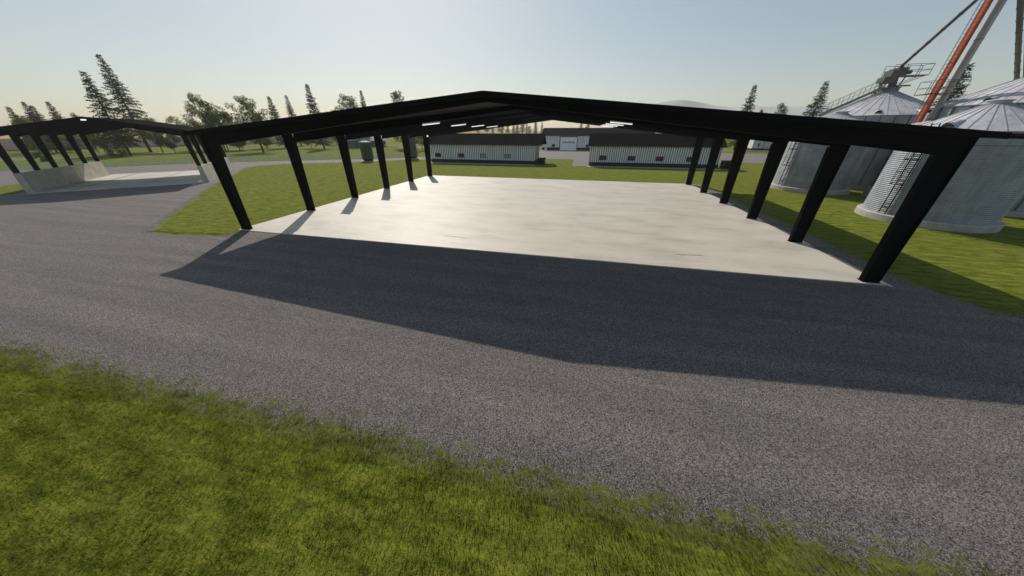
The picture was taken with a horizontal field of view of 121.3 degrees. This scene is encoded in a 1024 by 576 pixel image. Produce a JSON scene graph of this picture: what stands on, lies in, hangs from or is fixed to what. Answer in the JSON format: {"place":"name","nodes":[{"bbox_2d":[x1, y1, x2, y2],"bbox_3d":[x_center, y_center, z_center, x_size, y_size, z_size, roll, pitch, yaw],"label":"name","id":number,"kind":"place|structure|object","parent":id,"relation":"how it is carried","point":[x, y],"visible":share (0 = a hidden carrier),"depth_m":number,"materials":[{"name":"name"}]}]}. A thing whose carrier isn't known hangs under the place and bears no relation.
{"place":"outdoors","nodes":[
{"label":"outdoors","id":0,"kind":"place"},
{"bbox_2d":[0,184,24,194],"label":"lawn","id":1,"kind":"structure","parent":0,"point":[12,189],"depth_m":36.90,"materials":[{"name":"green plant"}]},
{"bbox_2d":[0,136,336,150],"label":"grass field","id":2,"kind":"structure","parent":0,"point":[7,144],"depth_m":157.07,"materials":[{"name":"plant"}]},
{"bbox_2d":[0,144,417,160],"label":"road","id":3,"kind":"structure","parent":0,"point":[174,152],"depth_m":98.97,"materials":[{"name":"grey asphalt"}]},
{"bbox_2d":[344,135,385,147],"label":"blue building","id":4,"kind":"structure","parent":0,"point":[353,143],"depth_m":127.71,"materials":[{"name":"metal"}]},
{"bbox_2d":[348,142,354,147],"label":"door","id":5,"kind":"structure","parent":4,"relation":"in","point":[351,144],"depth_m":126.52,"materials":[{"name":"grey metal"}]},
{"bbox_2d":[0,128,1023,575],"bbox_3d":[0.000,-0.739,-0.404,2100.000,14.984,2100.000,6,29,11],"label":"ground","id":6,"kind":"structure","parent":0,"point":[984,270],"depth_m":6.27,"materials":[{"name":"green plant"}]},
{"bbox_2d":[4,106,37,150],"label":"spruce tree","id":7,"kind":"object","parent":6,"relation":"on","point":[14,115],"visible":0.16,"depth_m":93.48,"materials":[{"name":"green plant"}]},
{"bbox_2d":[4,118,54,151],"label":"leafy tree","id":8,"kind":"object","parent":6,"relation":"on","point":[27,141],"visible":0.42,"depth_m":88.88,"materials":[{"name":"green plant"}]},
{"bbox_2d":[30,149,53,161],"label":"shrub","id":9,"kind":"object","parent":6,"relation":"on","point":[37,154],"visible":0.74,"depth_m":69.19,"materials":[{"name":"green plant"}]},
{"bbox_2d":[21,101,74,152],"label":"spruce tree","id":10,"kind":"object","parent":6,"relation":"on","point":[30,115],"visible":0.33,"depth_m":92.58,"materials":[{"name":"green plant"}]},
{"bbox_2d":[28,105,70,149],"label":"spruce tree","id":11,"kind":"object","parent":6,"relation":"on","point":[36,112],"visible":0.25,"depth_m":94.55,"materials":[{"name":"green plant"}]},
{"bbox_2d":[45,101,94,151],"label":"spruce tree","id":12,"kind":"object","parent":6,"relation":"on","point":[54,115],"visible":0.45,"depth_m":96.16,"materials":[{"name":"green plant"}]},
{"bbox_2d":[70,112,99,153],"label":"leafy tree","id":13,"kind":"object","parent":6,"relation":"on","point":[88,137],"visible":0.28,"depth_m":90.85,"materials":[{"name":"green plant"}]},
{"bbox_2d":[87,131,112,148],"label":"leafy tree","id":14,"kind":"object","parent":6,"relation":"on","point":[97,142],"visible":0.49,"depth_m":82.40,"materials":[{"name":"green plant"}]},
{"bbox_2d":[77,70,143,155],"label":"spruce tree","id":15,"kind":"object","parent":6,"relation":"on","point":[102,105],"visible":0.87,"depth_m":80.27,"materials":[{"name":"green plant"}]},
{"bbox_2d":[0,116,232,193],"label":"bunker shed","id":16,"kind":"structure","parent":6,"relation":"on","point":[84,175],"depth_m":39.69,"materials":[{"name":"concrete"}]},
{"bbox_2d":[103,146,130,156],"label":"shrub","id":17,"kind":"object","parent":6,"relation":"on","point":[122,152],"visible":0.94,"depth_m":81.07,"materials":[{"name":"green plant"}]},
{"bbox_2d":[101,128,134,147],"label":"leafy tree","id":18,"kind":"object","parent":6,"relation":"on","point":[128,145],"visible":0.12,"depth_m":92.40,"materials":[{"name":"green plant"}]},
{"bbox_2d":[95,54,155,151],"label":"spruce tree","id":19,"kind":"object","parent":6,"relation":"on","point":[112,83],"visible":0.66,"depth_m":92.48,"materials":[{"name":"green plant"}]},
{"bbox_2d":[133,117,164,152],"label":"leafy tree","id":20,"kind":"object","parent":6,"relation":"on","point":[147,136],"visible":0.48,"depth_m":94.09,"materials":[{"name":"green plant"}]},
{"bbox_2d":[153,132,181,152],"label":"leafy tree","id":21,"kind":"object","parent":6,"relation":"on","point":[167,143],"visible":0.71,"depth_m":93.49,"materials":[{"name":"green plant"}]},
{"bbox_2d":[164,116,188,145],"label":"leafy tree","id":22,"kind":"object","parent":6,"relation":"on","point":[170,120],"visible":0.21,"depth_m":138.12,"materials":[{"name":"green plant"}]},
{"bbox_2d":[182,122,204,144],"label":"leafy tree","id":23,"kind":"object","parent":6,"relation":"on","point":[189,124],"visible":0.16,"depth_m":106.22,"materials":[{"name":"green plant"}]},
{"bbox_2d":[180,92,210,127],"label":"leafy tree","id":24,"kind":"object","parent":6,"relation":"on","point":[190,107],"visible":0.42,"depth_m":103.53,"materials":[{"name":"green plant"}]},
{"bbox_2d":[142,168,253,237],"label":"verge","id":25,"kind":"structure","parent":6,"relation":"on","point":[159,224],"depth_m":23.16,"materials":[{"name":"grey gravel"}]},
{"bbox_2d":[194,99,225,149],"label":"leafy tree","id":26,"kind":"object","parent":6,"relation":"on","point":[207,107],"visible":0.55,"depth_m":102.92,"materials":[{"name":"green plant"}]},
{"bbox_2d":[202,113,228,149],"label":"leafy tree","id":27,"kind":"object","parent":6,"relation":"on","point":[212,125],"visible":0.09,"depth_m":105.55,"materials":[{"name":"green plant"}]},
{"bbox_2d":[217,111,246,149],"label":"leafy tree","id":28,"kind":"object","parent":6,"relation":"on","point":[225,119],"visible":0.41,"depth_m":104.13,"materials":[{"name":"green plant"}]},
{"bbox_2d":[225,95,271,151],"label":"leafy tree","id":29,"kind":"object","parent":6,"relation":"on","point":[247,105],"visible":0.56,"depth_m":93.70,"materials":[{"name":"green plant"}]},
{"bbox_2d":[255,113,273,147],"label":"leafy tree","id":30,"kind":"object","parent":6,"relation":"on","point":[269,142],"visible":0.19,"depth_m":120.03,"materials":[{"name":"green plant"}]},
{"bbox_2d":[266,96,285,147],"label":"spruce tree","id":31,"kind":"object","parent":6,"relation":"on","point":[272,112],"visible":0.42,"depth_m":117.57,"materials":[{"name":"green plant"}]},
{"bbox_2d":[284,95,308,145],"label":"spruce tree","id":32,"kind":"object","parent":6,"relation":"on","point":[289,111],"visible":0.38,"depth_m":133.55,"materials":[{"name":"green plant"}]},
{"bbox_2d":[302,139,316,147],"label":"leafy tree","id":33,"kind":"object","parent":6,"relation":"on","point":[310,141],"visible":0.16,"depth_m":121.01,"materials":[{"name":"green plant"}]},
{"bbox_2d":[304,83,333,148],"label":"spruce tree","id":34,"kind":"object","parent":6,"relation":"on","point":[320,141],"visible":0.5,"depth_m":109.83,"materials":[{"name":"green plant"}]},
{"bbox_2d":[330,93,357,110],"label":"leafy tree","id":35,"kind":"object","parent":6,"relation":"on","point":[351,102],"visible":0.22,"depth_m":127.28,"materials":[{"name":"green plant"}]},
{"bbox_2d":[360,90,365,106],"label":"spruce tree","id":36,"kind":"object","parent":6,"relation":"on","point":[362,103],"visible":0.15,"depth_m":136.82,"materials":[{"name":"green plant"}]},
{"bbox_2d":[359,140,374,161],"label":"feed tank","id":37,"kind":"object","parent":6,"relation":"on","point":[366,150],"visible":0.98,"depth_m":69.38,"materials":[{"name":"green metal"}]},
{"bbox_2d":[325,159,425,162],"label":"verge","id":38,"kind":"structure","parent":6,"relation":"on","point":[386,160],"depth_m":72.55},
{"bbox_2d":[390,90,418,142],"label":"birch tree","id":39,"kind":"object","parent":6,"relation":"on","point":[395,94],"visible":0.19,"depth_m":110.97,"materials":[{"name":"green plant"}]},
{"bbox_2d":[403,135,420,158],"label":"feed tank","id":40,"kind":"object","parent":6,"relation":"on","point":[413,148],"visible":0.23,"depth_m":76.21,"materials":[{"name":"grey metal"}]},
{"bbox_2d":[417,136,423,149],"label":"leafy tree","id":41,"kind":"object","parent":6,"relation":"on","point":[420,138],"visible":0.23,"depth_m":109.40,"materials":[{"name":"green plant"}]},
{"bbox_2d":[422,133,546,165],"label":"barn","id":42,"kind":"structure","parent":6,"relation":"on","point":[494,148],"depth_m":64.54,"materials":[{"name":"white metal"}]},
{"bbox_2d":[497,127,504,132],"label":"leafy tree","id":43,"kind":"object","parent":6,"relation":"on","point":[500,129],"visible":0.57,"depth_m":371.42,"materials":[{"name":"green plant"}]},
{"bbox_2d":[0,150,1023,544],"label":"gravel yard","id":44,"kind":"structure","parent":6,"relation":"on","point":[882,400],"depth_m":10.24,"materials":[{"name":"grey gravel"}]},
{"bbox_2d":[0,153,399,170],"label":"fence","id":45,"kind":"object","parent":44,"relation":"on","point":[276,156],"visible":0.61,"depth_m":65.38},
{"bbox_2d":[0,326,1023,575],"bbox_3d":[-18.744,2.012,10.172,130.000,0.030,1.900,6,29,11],"label":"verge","id":46,"kind":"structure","parent":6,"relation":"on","point":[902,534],"depth_m":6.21,"materials":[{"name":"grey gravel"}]},
{"bbox_2d":[520,124,525,132],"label":"leafy tree","id":47,"kind":"object","parent":6,"relation":"on","point":[522,128],"visible":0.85,"depth_m":380.54,"materials":[{"name":"green plant"}]},
{"bbox_2d":[533,123,537,132],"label":"spruce tree","id":48,"kind":"object","parent":6,"relation":"on","point":[535,129],"visible":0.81,"depth_m":380.60,"materials":[{"name":"green plant"}]},
{"bbox_2d":[537,158,545,164],"bbox_3d":[6.588,-28.412,64.495,1.660,1.250,2.560,6,29,11],"label":"vent unit","id":49,"kind":"object","parent":6,"relation":"on","point":[540,161],"visible":1,"depth_m":63.49,"materials":[{"name":"black metal"}]},
{"bbox_2d":[542,128,654,150],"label":"machine hall","id":50,"kind":"structure","parent":6,"relation":"on","point":[567,139],"depth_m":107.69,"materials":[{"name":"grey metal"}]},
{"bbox_2d":[560,137,576,149],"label":"sectional door","id":51,"kind":"structure","parent":50,"relation":"in","point":[566,143],"depth_m":107.78,"materials":[{"name":"white metal"}]},
{"bbox_2d":[183,90,1023,285],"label":"open shed","id":52,"kind":"structure","parent":6,"relation":"on","point":[688,225],"depth_m":20.34,"materials":[{"name":"concrete"}]},
{"bbox_2d":[422,121,439,124],"bbox_3d":[-6.752,-13.855,23.902,1.600,0.509,0.172,2,28,14],"label":"ceiling light","id":53,"kind":"object","parent":52,"relation":"hanging from","point":[430,123],"visible":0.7,"depth_m":23.96,"materials":[{"name":"white paint"}]},
{"bbox_2d":[610,120,632,124],"bbox_3d":[7.992,-12.230,20.931,1.600,0.509,0.172,11,30,9],"label":"ceiling light","id":54,"kind":"object","parent":52,"relation":"hanging from","point":[619,122],"visible":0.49,"depth_m":21.00,"materials":[{"name":"white paint"}]},
{"bbox_2d":[587,133,727,169],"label":"barn","id":55,"kind":"structure","parent":6,"relation":"on","point":[644,150],"depth_m":58.14,"materials":[{"name":"white metal"}]},
{"bbox_2d":[627,156,634,160],"bbox_3d":[24.373,-26.491,58.848,1.400,0.840,0.070,6,29,11],"label":"window","id":56,"kind":"structure","parent":55,"relation":"in","point":[630,158],"depth_m":58.85,"materials":[{"name":"brown glass"}]},
{"bbox_2d":[656,156,663,160],"bbox_3d":[29.636,-25.911,57.787,1.400,0.840,0.070,6,29,11],"label":"window","id":57,"kind":"structure","parent":55,"relation":"in","point":[657,158],"depth_m":57.78,"materials":[{"name":"brown glass"}]},
{"bbox_2d":[720,160,730,168],"bbox_3d":[43.128,-24.624,57.467,2.060,1.350,2.560,6,29,11],"label":"vent unit","id":58,"kind":"object","parent":6,"relation":"on","point":[724,164],"visible":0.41,"depth_m":56.92,"materials":[{"name":"black metal"}]},
{"bbox_2d":[726,84,757,149],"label":"spruce tree","id":59,"kind":"object","parent":6,"relation":"on","point":[750,99],"visible":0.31,"depth_m":103.65,"materials":[{"name":"green plant"}]},
{"bbox_2d":[747,140,772,149],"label":"white building","id":60,"kind":"structure","parent":6,"relation":"on","point":[757,145],"depth_m":110.01,"materials":[{"name":"paint"}]},
{"bbox_2d":[774,103,788,114],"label":"leafy tree","id":61,"kind":"object","parent":6,"relation":"on","point":[781,110],"visible":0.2,"depth_m":129.22,"materials":[{"name":"green plant"}]},
{"bbox_2d":[802,81,829,116],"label":"spruce tree","id":62,"kind":"object","parent":6,"relation":"on","point":[821,98],"visible":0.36,"depth_m":87.66,"materials":[{"name":"green plant"}]},
{"bbox_2d":[770,111,869,194],"bbox_3d":[37.544,-16.399,35.032,8.183,8.850,7.720,6,29,11],"label":"grain silo","id":63,"kind":"object","parent":6,"relation":"on","point":[798,167],"visible":0.57,"depth_m":33.78,"materials":[{"name":"metal"}]},
{"bbox_2d":[701,185,1023,319],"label":"verge","id":64,"kind":"structure","parent":6,"relation":"on","point":[941,295],"depth_m":13.96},
{"bbox_2d":[814,63,935,189],"bbox_3d":[47.767,-21.285,38.548,12.908,14.050,12.800,6,29,11],"label":"storage silo","id":65,"kind":"object","parent":6,"relation":"on","point":[890,103],"visible":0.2,"depth_m":35.51,"materials":[{"name":"metal"}]},
{"bbox_2d":[854,98,1023,232],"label":"grain silo","id":66,"kind":"object","parent":6,"relation":"on","point":[983,191],"visible":0.69,"depth_m":20.77,"materials":[{"name":"metal"}]},
{"bbox_2d":[861,0,1023,196],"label":"grain elevator","id":67,"kind":"object","parent":6,"relation":"on","point":[971,51],"visible":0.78,"depth_m":27.21,"materials":[{"name":"orange paint"}]},
{"bbox_2d":[932,63,974,104],"bbox_3d":[81.725,-32.365,55.493,8.850,17.503,7.904,-21,35,-33],"label":"spruce tree","id":68,"kind":"object","parent":6,"relation":"on","point":[960,89],"visible":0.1,"depth_m":52.45,"materials":[{"name":"green plant"}]},
{"bbox_2d":[922,77,1023,217],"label":"storage silo","id":69,"kind":"object","parent":6,"relation":"on","point":[1013,89],"visible":0.11,"depth_m":25.65,"materials":[{"name":"metal"}]},
{"bbox_2d":[0,0,1023,130],"label":"sky","id":70,"kind":"structure","parent":0,"point":[711,52],"materials":[{"name":"blue"}]},
{"bbox_2d":[657,100,833,115],"bbox_3d":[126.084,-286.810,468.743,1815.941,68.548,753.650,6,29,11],"label":"hills","id":71,"kind":"structure","parent":0,"point":[799,111],"depth_m":602.68,"materials":[{"name":"grey"}]},
{"bbox_2d":[692,184,930,295],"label":"gravel path","id":72,"kind":"structure","parent":0,"point":[895,285],"depth_m":17.57,"materials":[{"name":"grey gravel"}]}
]}

